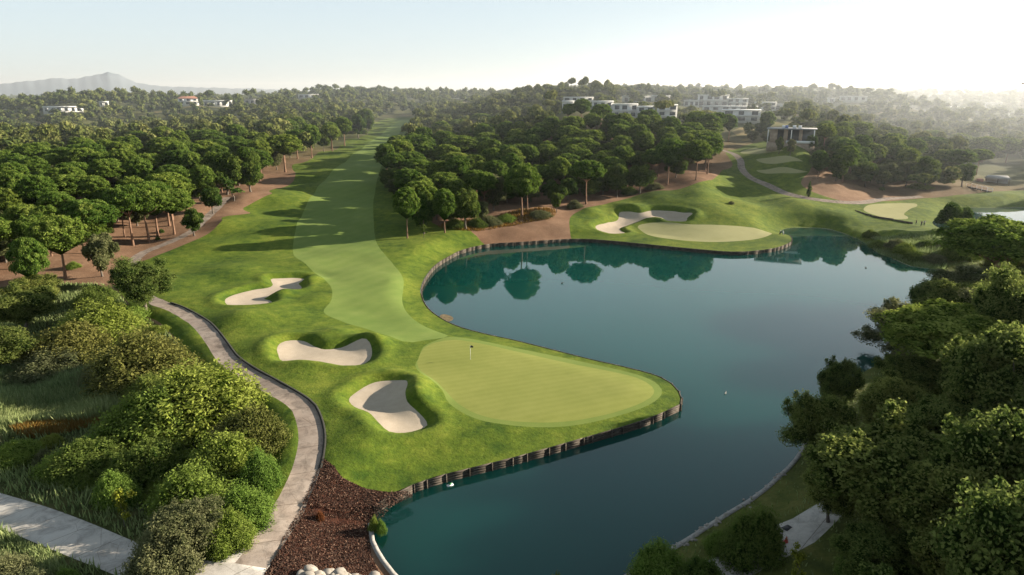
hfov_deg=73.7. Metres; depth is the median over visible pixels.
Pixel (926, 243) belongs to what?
shrub
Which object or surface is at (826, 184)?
ground
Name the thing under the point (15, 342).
oak tree
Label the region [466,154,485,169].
stone pine
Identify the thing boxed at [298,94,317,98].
house
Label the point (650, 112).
stone pine
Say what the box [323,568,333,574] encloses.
boulder
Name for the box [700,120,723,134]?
stone pine
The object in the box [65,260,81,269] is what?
shrub
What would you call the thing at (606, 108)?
stone pine
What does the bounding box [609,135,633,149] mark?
stone pine
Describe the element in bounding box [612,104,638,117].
terrace house
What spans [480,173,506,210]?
olive tree
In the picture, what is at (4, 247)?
olive tree
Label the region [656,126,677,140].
stone pine
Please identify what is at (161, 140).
stone pine
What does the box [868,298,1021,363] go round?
stone pine
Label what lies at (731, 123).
stone pine
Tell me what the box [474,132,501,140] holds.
stone pine
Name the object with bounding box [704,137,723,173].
stone pine
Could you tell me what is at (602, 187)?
broadleaf tree
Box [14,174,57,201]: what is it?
stone pine
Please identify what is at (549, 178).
broadleaf tree
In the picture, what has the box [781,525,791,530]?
drain cover
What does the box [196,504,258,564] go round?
shrub
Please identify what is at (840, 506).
oak tree
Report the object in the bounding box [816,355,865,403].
oak tree
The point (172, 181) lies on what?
stone pine
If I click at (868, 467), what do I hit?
oak tree
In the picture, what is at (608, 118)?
stone pine
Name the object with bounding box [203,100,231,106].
villa
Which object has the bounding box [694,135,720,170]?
stone pine
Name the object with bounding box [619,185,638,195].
shrub
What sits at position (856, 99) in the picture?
house
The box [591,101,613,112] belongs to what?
terrace house
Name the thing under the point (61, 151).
stone pine
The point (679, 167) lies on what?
broadleaf tree
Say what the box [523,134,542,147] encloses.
stone pine
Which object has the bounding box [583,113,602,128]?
stone pine
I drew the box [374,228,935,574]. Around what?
lake
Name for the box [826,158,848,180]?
broadleaf tree
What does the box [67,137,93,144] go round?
stone pine
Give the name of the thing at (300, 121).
stone pine
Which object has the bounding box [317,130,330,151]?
broadleaf tree
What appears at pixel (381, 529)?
shrub
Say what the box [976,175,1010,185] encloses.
shelter
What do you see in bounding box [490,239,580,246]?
retaining wall
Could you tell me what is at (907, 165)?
olive tree
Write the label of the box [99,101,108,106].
house
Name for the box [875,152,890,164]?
olive tree
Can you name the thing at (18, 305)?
oak tree
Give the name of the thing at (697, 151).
stone pine
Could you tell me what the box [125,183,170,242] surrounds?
stone pine
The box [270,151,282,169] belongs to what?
olive tree
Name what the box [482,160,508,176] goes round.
stone pine
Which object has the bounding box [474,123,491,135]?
stone pine
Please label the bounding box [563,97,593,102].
house
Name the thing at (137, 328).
shrub
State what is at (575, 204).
shrub
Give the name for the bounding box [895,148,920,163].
stone pine
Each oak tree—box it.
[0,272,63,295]
[0,281,61,330]
[0,325,45,365]
[107,256,176,310]
[775,388,864,457]
[799,397,951,532]
[800,464,858,522]
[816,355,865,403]
[827,517,923,574]
[854,369,927,426]
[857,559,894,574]
[870,351,946,397]
[885,392,988,451]
[887,459,1023,574]
[904,501,966,561]
[912,277,986,304]
[921,400,1023,501]
[924,475,1023,574]
[929,319,1023,413]
[930,357,956,397]
[943,409,1010,434]
[964,364,1023,418]
[969,261,1023,328]
[969,267,1023,286]
[976,255,1023,279]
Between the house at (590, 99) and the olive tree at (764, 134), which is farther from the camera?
the house at (590, 99)
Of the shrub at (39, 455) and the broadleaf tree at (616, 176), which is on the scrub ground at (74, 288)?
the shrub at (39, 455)
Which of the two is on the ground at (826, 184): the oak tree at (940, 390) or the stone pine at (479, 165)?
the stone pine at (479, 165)
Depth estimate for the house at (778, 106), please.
474.76 m
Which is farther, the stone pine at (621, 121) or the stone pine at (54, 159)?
the stone pine at (621, 121)
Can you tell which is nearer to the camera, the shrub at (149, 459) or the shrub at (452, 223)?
the shrub at (149, 459)
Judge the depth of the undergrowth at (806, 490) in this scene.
68.01 m
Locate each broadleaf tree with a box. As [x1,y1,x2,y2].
[24,199,36,204]
[89,192,101,199]
[99,213,116,235]
[136,146,150,151]
[136,150,150,153]
[180,208,203,235]
[188,178,212,200]
[199,186,221,213]
[203,151,241,194]
[235,146,261,191]
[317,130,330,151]
[351,114,366,138]
[358,109,373,134]
[379,167,399,184]
[412,191,435,233]
[414,168,426,173]
[431,154,441,161]
[437,212,455,220]
[454,188,481,229]
[463,179,479,194]
[502,184,516,202]
[532,158,545,164]
[535,164,557,183]
[540,179,558,200]
[544,159,556,179]
[546,184,567,199]
[550,193,562,211]
[559,178,578,199]
[563,175,582,188]
[578,177,601,198]
[596,175,612,194]
[598,133,610,144]
[598,142,610,151]
[599,123,608,134]
[603,164,628,197]
[628,163,656,193]
[630,150,647,165]
[664,159,688,177]
[755,122,767,135]
[775,136,783,153]
[806,135,817,146]
[818,134,840,146]
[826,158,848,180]
[850,161,879,186]
[910,156,941,184]
[934,201,974,225]
[954,163,977,186]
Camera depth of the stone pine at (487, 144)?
270.96 m
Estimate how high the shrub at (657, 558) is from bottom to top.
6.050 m
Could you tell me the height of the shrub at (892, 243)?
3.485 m
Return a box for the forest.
[0,76,1023,183]
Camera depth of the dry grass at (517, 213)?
204.16 m
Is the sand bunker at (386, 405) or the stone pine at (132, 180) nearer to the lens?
the sand bunker at (386, 405)
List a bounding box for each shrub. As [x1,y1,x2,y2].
[0,343,93,387]
[0,437,44,472]
[0,549,41,574]
[11,318,119,367]
[19,562,54,574]
[27,449,67,486]
[29,448,53,466]
[36,433,65,449]
[36,433,132,491]
[39,296,153,350]
[55,563,81,574]
[61,470,96,491]
[64,364,109,389]
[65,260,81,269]
[69,284,121,311]
[77,324,210,399]
[79,432,100,441]
[83,376,213,449]
[88,468,144,511]
[97,429,190,499]
[105,301,151,323]
[118,370,165,405]
[118,508,207,574]
[122,357,271,448]
[129,322,148,333]
[138,459,236,528]
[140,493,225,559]
[141,476,170,504]
[145,324,171,337]
[180,449,198,464]
[182,426,274,485]
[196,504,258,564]
[201,424,223,444]
[202,401,292,458]
[214,478,277,534]
[236,445,286,496]
[315,510,324,521]
[367,514,378,534]
[375,519,387,536]
[443,217,464,229]
[467,217,488,228]
[481,214,502,226]
[495,213,517,222]
[529,210,553,219]
[566,199,582,209]
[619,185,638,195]
[623,533,685,574]
[643,181,665,190]
[671,553,725,574]
[701,529,724,558]
[713,502,788,574]
[860,229,882,238]
[868,239,884,248]
[883,238,904,250]
[890,241,917,254]
[902,250,926,262]
[905,182,935,189]
[905,272,955,304]
[913,239,935,249]
[921,253,948,264]
[935,246,983,262]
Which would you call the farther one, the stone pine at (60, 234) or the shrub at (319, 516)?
the stone pine at (60, 234)
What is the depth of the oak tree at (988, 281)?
120.19 m
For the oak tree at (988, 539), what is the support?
on the lake bank
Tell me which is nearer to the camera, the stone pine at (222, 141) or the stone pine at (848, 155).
the stone pine at (848, 155)
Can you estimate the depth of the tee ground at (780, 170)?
261.37 m
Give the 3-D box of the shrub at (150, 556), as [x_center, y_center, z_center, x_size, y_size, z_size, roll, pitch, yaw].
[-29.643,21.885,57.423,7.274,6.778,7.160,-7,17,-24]
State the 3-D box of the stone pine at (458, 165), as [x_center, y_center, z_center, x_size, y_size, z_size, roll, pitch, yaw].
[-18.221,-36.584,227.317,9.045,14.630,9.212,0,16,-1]
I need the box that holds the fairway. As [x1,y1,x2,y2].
[293,120,447,341]
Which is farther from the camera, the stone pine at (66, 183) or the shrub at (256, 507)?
the stone pine at (66, 183)
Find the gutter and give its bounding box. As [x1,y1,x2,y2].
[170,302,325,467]
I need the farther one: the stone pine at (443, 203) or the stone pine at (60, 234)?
the stone pine at (443, 203)
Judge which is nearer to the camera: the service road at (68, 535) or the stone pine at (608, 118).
the service road at (68, 535)
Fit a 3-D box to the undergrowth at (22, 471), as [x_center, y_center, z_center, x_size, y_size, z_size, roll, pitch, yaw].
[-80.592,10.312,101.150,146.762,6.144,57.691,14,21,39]
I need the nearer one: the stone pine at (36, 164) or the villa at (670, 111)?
the stone pine at (36, 164)
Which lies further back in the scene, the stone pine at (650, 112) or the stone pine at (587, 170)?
the stone pine at (650, 112)
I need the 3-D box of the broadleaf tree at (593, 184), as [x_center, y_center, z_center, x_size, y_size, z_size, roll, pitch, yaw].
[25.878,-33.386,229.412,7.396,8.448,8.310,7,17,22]
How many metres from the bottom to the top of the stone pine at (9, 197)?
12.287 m
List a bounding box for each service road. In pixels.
[0,493,270,574]
[712,504,839,574]
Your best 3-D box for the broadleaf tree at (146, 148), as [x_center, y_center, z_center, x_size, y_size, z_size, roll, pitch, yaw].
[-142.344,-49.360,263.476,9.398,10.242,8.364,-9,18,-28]
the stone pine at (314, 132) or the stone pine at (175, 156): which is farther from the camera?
the stone pine at (314, 132)
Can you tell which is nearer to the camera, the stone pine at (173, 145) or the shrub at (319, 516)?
the shrub at (319, 516)
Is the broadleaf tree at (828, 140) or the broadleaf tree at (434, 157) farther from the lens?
the broadleaf tree at (828, 140)
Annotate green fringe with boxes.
[415,337,661,426]
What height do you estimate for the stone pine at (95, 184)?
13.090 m
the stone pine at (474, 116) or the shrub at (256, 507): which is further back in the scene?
the stone pine at (474, 116)
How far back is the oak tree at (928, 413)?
63.82 m
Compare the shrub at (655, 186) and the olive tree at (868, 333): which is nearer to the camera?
the olive tree at (868, 333)
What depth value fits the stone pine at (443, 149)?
264.62 m
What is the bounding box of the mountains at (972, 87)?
[731,84,1023,93]
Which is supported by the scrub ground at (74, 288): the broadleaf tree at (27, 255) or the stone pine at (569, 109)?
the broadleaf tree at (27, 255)
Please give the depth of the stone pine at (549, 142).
269.74 m
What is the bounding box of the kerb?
[368,523,397,574]
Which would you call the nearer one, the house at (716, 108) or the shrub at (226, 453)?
the shrub at (226, 453)
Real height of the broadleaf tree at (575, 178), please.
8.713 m
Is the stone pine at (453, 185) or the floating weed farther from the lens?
the stone pine at (453, 185)
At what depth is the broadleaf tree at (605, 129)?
302.00 m
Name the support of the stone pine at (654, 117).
on the ground at (826, 184)
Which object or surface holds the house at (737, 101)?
on the ground at (826, 184)
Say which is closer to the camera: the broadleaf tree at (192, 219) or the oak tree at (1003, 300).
the oak tree at (1003, 300)
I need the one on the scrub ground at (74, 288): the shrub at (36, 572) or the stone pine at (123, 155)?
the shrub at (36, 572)
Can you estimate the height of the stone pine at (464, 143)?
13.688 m
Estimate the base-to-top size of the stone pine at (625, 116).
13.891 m
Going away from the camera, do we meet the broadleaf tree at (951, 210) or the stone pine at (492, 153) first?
the broadleaf tree at (951, 210)
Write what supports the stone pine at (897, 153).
on the ground at (826, 184)
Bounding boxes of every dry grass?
[9,412,99,438]
[438,207,555,230]
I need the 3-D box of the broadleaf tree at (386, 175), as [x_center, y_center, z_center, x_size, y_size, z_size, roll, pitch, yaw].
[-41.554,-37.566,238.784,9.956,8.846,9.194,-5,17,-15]
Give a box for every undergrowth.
[0,280,262,574]
[679,249,981,574]
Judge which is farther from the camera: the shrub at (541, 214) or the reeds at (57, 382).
the shrub at (541, 214)
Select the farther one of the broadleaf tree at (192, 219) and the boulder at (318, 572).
the broadleaf tree at (192, 219)
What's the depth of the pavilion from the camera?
275.69 m
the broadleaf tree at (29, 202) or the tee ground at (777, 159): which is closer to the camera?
the broadleaf tree at (29, 202)
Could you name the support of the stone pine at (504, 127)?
on the ground at (826, 184)
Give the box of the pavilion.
[766,125,817,151]
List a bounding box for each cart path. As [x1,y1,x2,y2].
[130,197,322,567]
[722,150,922,203]
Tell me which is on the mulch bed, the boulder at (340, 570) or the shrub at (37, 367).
the boulder at (340, 570)
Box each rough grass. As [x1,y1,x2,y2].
[119,117,680,556]
[569,141,1023,268]
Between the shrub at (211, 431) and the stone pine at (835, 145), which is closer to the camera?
the shrub at (211, 431)
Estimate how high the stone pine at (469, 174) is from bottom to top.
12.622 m
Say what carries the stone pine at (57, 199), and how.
on the ground at (826, 184)
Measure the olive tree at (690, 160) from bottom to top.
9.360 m
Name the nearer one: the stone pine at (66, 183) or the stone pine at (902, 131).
the stone pine at (66, 183)
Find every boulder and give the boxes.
[296,569,303,574]
[302,571,314,574]
[304,564,317,571]
[314,570,322,574]
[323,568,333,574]
[333,567,347,574]
[369,571,379,574]
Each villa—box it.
[178,96,198,106]
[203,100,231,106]
[657,104,677,118]
[698,95,728,106]
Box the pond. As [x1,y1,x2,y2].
[932,207,1023,228]
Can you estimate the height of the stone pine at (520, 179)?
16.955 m
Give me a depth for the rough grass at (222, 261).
111.16 m
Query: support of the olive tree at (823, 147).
on the ground at (826, 184)
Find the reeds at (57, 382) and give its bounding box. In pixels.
[0,356,111,408]
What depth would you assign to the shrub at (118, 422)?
79.34 m
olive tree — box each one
[0,236,14,262]
[81,232,120,276]
[107,177,118,187]
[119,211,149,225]
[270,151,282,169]
[384,178,400,194]
[477,200,488,218]
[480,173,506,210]
[516,186,540,204]
[650,134,658,148]
[683,157,695,168]
[746,130,758,141]
[760,131,769,141]
[786,139,796,152]
[809,145,827,156]
[849,296,909,354]
[872,162,903,186]
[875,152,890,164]
[899,161,917,185]
[920,264,1007,289]
[940,162,953,173]
[954,286,976,304]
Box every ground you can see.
[0,96,1023,574]
[0,283,230,574]
[741,148,782,153]
[756,156,801,163]
[757,167,806,173]
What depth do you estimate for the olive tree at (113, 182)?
213.69 m
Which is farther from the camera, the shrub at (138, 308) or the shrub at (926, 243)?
the shrub at (926, 243)
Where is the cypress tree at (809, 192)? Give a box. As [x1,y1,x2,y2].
[806,181,811,196]
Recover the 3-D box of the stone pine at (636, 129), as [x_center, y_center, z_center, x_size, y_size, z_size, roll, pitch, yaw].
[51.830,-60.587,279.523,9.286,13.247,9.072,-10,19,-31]
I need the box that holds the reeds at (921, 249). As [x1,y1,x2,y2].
[856,232,946,269]
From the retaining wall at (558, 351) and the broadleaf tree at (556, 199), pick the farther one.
the broadleaf tree at (556, 199)
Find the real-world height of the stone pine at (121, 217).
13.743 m
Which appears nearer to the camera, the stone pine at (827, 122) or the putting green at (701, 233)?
the putting green at (701, 233)
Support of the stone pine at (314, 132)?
on the ground at (826, 184)
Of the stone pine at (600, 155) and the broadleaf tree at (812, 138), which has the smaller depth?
the stone pine at (600, 155)
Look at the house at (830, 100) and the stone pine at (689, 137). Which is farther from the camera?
the house at (830, 100)
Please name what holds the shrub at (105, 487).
on the scrub ground at (74, 288)
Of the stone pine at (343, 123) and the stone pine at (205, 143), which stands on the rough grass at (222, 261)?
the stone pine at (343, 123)
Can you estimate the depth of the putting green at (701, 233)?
201.08 m
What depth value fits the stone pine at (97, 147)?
237.54 m
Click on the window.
(739, 118)
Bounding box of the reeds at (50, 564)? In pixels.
[0,521,66,574]
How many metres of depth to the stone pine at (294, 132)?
288.77 m
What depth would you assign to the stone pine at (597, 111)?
304.16 m
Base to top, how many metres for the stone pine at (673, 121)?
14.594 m
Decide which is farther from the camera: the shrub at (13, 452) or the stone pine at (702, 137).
the stone pine at (702, 137)
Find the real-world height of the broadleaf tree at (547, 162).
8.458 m
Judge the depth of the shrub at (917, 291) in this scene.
134.56 m
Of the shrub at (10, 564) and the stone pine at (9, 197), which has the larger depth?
the stone pine at (9, 197)
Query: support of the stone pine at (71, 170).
on the ground at (826, 184)
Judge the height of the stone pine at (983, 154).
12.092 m
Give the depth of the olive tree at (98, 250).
144.34 m
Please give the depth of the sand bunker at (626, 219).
215.49 m
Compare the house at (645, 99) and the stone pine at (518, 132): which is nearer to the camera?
the stone pine at (518, 132)
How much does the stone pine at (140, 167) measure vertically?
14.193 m
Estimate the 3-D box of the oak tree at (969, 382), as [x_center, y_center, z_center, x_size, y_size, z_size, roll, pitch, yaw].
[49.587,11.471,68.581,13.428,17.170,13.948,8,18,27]
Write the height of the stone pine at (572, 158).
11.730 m
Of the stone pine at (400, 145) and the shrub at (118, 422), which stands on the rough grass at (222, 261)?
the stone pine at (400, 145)
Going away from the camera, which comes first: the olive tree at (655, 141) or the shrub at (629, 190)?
the shrub at (629, 190)
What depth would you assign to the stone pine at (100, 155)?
228.66 m
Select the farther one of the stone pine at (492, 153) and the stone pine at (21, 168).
the stone pine at (492, 153)
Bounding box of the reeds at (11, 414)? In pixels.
[0,379,123,431]
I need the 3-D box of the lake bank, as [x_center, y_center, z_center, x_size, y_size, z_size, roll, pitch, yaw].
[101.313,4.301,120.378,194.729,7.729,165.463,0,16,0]
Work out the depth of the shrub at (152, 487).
70.28 m
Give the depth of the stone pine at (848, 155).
248.26 m
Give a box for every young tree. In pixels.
[110,487,136,526]
[217,176,244,200]
[421,224,427,237]
[790,541,806,574]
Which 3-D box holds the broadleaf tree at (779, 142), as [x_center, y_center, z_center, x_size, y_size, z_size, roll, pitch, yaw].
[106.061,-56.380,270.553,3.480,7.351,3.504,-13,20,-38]
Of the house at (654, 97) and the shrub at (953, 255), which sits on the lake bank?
the shrub at (953, 255)
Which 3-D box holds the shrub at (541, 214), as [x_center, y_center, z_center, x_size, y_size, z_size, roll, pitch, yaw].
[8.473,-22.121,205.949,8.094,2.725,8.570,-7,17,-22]
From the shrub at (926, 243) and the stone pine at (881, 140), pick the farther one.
the stone pine at (881, 140)
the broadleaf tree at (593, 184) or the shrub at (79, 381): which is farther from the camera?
the broadleaf tree at (593, 184)
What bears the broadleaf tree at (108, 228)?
on the ground at (826, 184)
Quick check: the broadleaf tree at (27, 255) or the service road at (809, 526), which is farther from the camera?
the broadleaf tree at (27, 255)
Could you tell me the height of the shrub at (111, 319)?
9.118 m
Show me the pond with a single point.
(1015, 213)
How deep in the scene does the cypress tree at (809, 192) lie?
237.38 m
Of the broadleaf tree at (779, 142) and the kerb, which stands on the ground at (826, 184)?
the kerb
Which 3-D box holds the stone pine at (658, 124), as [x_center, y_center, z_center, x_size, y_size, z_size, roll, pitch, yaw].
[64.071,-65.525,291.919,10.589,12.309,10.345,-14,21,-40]
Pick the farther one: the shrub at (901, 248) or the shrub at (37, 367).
the shrub at (901, 248)
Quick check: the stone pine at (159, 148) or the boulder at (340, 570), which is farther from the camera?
the stone pine at (159, 148)
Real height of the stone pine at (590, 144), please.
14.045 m
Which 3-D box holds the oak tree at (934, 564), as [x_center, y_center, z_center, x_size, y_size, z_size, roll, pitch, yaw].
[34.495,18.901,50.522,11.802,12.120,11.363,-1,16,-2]
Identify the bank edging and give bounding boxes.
[624,442,807,574]
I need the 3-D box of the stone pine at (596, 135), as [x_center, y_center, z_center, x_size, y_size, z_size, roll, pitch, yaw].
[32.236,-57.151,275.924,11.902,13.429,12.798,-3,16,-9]
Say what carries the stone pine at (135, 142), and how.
on the ground at (826, 184)
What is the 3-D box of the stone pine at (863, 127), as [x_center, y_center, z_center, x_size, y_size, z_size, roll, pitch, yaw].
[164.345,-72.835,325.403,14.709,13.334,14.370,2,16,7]
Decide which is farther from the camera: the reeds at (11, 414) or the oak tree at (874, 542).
the reeds at (11, 414)
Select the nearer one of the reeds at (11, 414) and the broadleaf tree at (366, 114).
the reeds at (11, 414)
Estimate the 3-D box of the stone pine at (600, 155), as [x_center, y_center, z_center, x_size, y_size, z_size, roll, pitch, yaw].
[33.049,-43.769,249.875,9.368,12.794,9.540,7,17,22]
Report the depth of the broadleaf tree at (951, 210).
194.16 m
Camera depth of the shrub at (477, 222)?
194.52 m
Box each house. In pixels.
[42,106,83,114]
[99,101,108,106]
[244,99,257,104]
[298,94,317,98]
[562,101,573,108]
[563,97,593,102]
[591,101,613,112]
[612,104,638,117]
[622,96,651,102]
[636,106,654,117]
[652,95,670,101]
[683,100,699,106]
[702,106,757,111]
[722,109,761,123]
[726,98,748,105]
[754,102,776,110]
[776,104,783,110]
[827,98,834,102]
[839,96,867,102]
[984,102,1003,107]
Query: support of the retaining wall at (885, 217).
on the rough grass at (760, 207)
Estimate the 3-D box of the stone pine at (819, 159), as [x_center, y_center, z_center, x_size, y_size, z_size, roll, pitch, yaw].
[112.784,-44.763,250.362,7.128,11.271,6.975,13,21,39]
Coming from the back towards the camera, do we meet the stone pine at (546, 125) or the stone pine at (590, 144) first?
the stone pine at (546, 125)
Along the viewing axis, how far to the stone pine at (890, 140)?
290.85 m
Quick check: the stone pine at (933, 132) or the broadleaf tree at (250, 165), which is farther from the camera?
the stone pine at (933, 132)
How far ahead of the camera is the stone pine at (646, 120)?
291.10 m
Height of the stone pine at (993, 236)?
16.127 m
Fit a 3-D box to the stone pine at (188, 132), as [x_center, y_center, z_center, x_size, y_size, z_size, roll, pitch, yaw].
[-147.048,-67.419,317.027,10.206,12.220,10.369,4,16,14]
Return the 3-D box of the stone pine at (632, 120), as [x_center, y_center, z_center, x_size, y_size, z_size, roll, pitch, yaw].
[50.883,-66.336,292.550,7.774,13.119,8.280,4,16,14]
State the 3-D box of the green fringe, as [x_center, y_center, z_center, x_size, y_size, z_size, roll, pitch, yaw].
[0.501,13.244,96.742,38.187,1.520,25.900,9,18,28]
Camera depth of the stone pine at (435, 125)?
377.73 m
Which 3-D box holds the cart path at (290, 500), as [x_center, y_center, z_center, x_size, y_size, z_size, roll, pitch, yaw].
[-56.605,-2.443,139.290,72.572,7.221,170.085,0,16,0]
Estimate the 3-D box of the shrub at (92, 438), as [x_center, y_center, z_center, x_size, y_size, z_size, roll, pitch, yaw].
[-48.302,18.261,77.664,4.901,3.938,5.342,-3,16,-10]
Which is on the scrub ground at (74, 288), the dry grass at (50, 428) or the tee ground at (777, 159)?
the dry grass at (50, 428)
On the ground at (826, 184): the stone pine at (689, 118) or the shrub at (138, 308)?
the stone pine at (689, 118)
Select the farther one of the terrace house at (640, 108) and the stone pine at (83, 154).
the terrace house at (640, 108)
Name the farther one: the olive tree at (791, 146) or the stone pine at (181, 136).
the stone pine at (181, 136)
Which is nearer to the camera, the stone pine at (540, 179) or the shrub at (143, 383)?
the shrub at (143, 383)
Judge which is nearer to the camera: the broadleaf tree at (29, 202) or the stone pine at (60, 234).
the stone pine at (60, 234)
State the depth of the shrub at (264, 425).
76.52 m
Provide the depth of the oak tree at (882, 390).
76.06 m
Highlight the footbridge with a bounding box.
[966,184,992,191]
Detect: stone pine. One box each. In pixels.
[0,150,7,156]
[0,153,27,163]
[0,162,31,175]
[0,169,23,188]
[0,187,25,210]
[0,217,16,240]
[1,204,36,220]
[5,144,21,150]
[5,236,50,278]
[7,214,40,239]
[11,142,49,156]
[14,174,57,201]
[18,156,52,174]
[24,214,90,278]
[27,204,61,255]
[32,141,53,149]
[36,191,75,208]
[40,153,64,166]
[43,167,62,176]
[45,147,69,155]
[50,173,88,197]
[54,161,89,198]
[58,165,86,198]
[59,198,122,225]
[60,147,97,161]
[66,144,80,148]
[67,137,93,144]
[73,201,106,238]
[74,143,109,151]
[76,175,110,198]
[85,151,108,163]
[86,158,125,183]
[96,139,112,145]
[100,188,125,236]
[102,184,149,245]
[104,141,136,151]
[107,148,138,164]
[112,136,123,141]
[117,175,143,185]
[121,135,142,149]
[123,157,152,177]
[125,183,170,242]
[126,130,148,145]
[137,153,165,169]
[137,180,171,235]
[142,172,195,219]
[146,174,185,225]
[149,136,179,148]
[150,126,173,137]
[150,142,170,155]
[152,164,189,177]
[155,188,195,234]
[160,149,191,165]
[167,130,190,142]
[167,141,188,157]
[180,152,203,174]
[184,129,200,137]
[184,142,205,156]
[188,165,216,191]
[189,129,225,142]
[194,140,218,153]
[202,144,234,155]
[213,138,227,145]
[224,136,243,141]
[225,124,247,136]
[225,139,251,155]
[242,131,258,139]
[245,140,273,172]
[250,150,273,182]
[251,136,266,140]
[255,132,269,137]
[266,134,302,171]
[280,118,298,129]
[284,129,305,158]
[292,116,306,127]
[301,124,320,157]
[303,112,324,122]
[321,121,338,148]
[321,125,340,151]
[334,116,351,145]
[373,143,397,168]
[381,152,405,168]
[387,135,405,142]
[388,138,413,168]
[392,186,420,237]
[393,167,422,188]
[398,151,427,166]
[400,158,428,168]
[403,134,436,148]
[404,180,437,201]
[412,175,435,186]
[414,127,432,137]
[414,143,433,156]
[425,160,445,174]
[429,172,458,188]
[431,121,449,131]
[431,144,460,154]
[432,188,456,232]
[433,130,454,141]
[437,152,467,161]
[442,135,478,152]
[443,178,468,193]
[444,155,469,176]
[448,119,463,130]
[461,169,482,192]
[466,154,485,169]
[468,124,497,133]
[470,113,493,119]
[470,171,498,200]
[472,161,486,169]
[473,137,489,146]
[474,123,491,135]
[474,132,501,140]
[476,139,502,152]
[482,147,502,161]
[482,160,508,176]
[496,121,513,137]
[497,144,518,152]
[501,152,521,173]
[502,135,525,144]
[502,146,525,162]
[503,162,541,216]
[504,128,526,139]
[514,143,525,149]
[519,144,539,162]
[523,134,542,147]
[524,128,550,139]
[527,173,543,209]
[532,121,556,140]
[533,164,553,194]
[537,144,561,160]
[539,140,557,146]
[542,116,559,138]
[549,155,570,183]
[554,125,581,137]
[557,135,572,147]
[558,137,602,153]
[559,116,585,127]
[560,153,581,164]
[561,144,580,153]
[562,103,575,115]
[567,159,606,203]
[573,98,591,116]
[573,149,592,159]
[578,129,605,141]
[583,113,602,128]
[589,104,612,126]
[590,107,605,129]
[591,150,614,161]
[600,156,626,169]
[602,113,616,139]
[607,123,630,138]
[608,119,631,126]
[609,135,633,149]
[611,146,635,162]
[616,112,631,119]
[626,117,638,126]
[630,124,649,140]
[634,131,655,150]
[636,114,651,127]
[637,109,660,116]
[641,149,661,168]
[649,114,661,130]
[650,120,665,131]
[653,138,684,184]
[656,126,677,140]
[660,133,680,140]
[662,116,681,127]
[674,126,693,135]
[679,133,697,141]
[682,122,705,130]
[683,140,713,179]
[684,110,705,122]
[684,130,702,137]
[685,114,697,121]
[693,114,722,124]
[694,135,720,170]
[698,129,722,137]
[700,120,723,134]
[700,132,724,167]
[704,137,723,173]
[711,112,727,123]
[722,114,737,141]
[759,111,776,126]
[809,150,830,179]
[815,123,836,144]
[816,120,835,134]
[827,138,861,151]
[831,145,859,182]
[836,121,854,133]
[836,126,853,136]
[849,151,867,173]
[851,121,874,135]
[851,134,872,147]
[859,147,875,163]
[866,143,887,162]
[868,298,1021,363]
[877,133,906,144]
[882,136,903,145]
[885,142,907,159]
[887,127,908,136]
[894,146,912,159]
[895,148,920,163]
[906,138,927,153]
[918,136,950,148]
[926,130,947,137]
[931,213,1023,269]
[932,149,949,165]
[940,149,977,164]
[948,133,973,140]
[968,136,1004,162]
[971,149,994,174]
[1000,137,1023,162]
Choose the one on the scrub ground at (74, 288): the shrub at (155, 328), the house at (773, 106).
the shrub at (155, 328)
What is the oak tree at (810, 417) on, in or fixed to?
on the lake bank
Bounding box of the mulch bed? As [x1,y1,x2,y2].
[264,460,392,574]
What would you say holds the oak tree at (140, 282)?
on the rough grass at (222, 261)
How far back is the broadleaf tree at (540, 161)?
267.84 m
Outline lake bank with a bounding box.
[676,253,984,574]
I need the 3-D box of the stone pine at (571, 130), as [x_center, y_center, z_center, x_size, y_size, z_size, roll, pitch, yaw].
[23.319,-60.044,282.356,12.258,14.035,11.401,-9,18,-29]
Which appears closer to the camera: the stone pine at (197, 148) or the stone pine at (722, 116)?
the stone pine at (197, 148)
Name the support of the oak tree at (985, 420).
on the lake bank
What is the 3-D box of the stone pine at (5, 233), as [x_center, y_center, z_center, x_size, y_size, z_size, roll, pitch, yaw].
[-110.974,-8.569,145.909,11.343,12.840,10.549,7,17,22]
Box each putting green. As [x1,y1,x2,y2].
[417,340,653,421]
[638,222,771,241]
[864,203,916,218]
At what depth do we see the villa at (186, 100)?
561.63 m
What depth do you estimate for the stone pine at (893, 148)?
283.70 m
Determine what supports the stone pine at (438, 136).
on the ground at (826, 184)
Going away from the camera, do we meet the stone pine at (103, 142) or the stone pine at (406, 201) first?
the stone pine at (406, 201)
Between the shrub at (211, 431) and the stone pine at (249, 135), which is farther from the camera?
the stone pine at (249, 135)
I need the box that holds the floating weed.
[440,314,452,321]
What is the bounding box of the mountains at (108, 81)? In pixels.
[0,72,293,96]
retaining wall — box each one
[373,398,682,513]
[421,244,489,306]
[426,306,681,400]
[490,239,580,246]
[581,236,792,254]
[855,209,912,223]
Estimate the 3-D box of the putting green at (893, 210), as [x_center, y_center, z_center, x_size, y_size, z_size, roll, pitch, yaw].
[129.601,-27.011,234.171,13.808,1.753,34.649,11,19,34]
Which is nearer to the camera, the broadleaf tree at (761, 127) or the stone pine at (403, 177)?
the stone pine at (403, 177)
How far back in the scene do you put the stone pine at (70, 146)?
245.77 m
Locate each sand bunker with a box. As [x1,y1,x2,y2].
[225,278,303,304]
[277,338,371,364]
[349,380,426,432]
[596,210,691,233]
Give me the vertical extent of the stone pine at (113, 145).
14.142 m

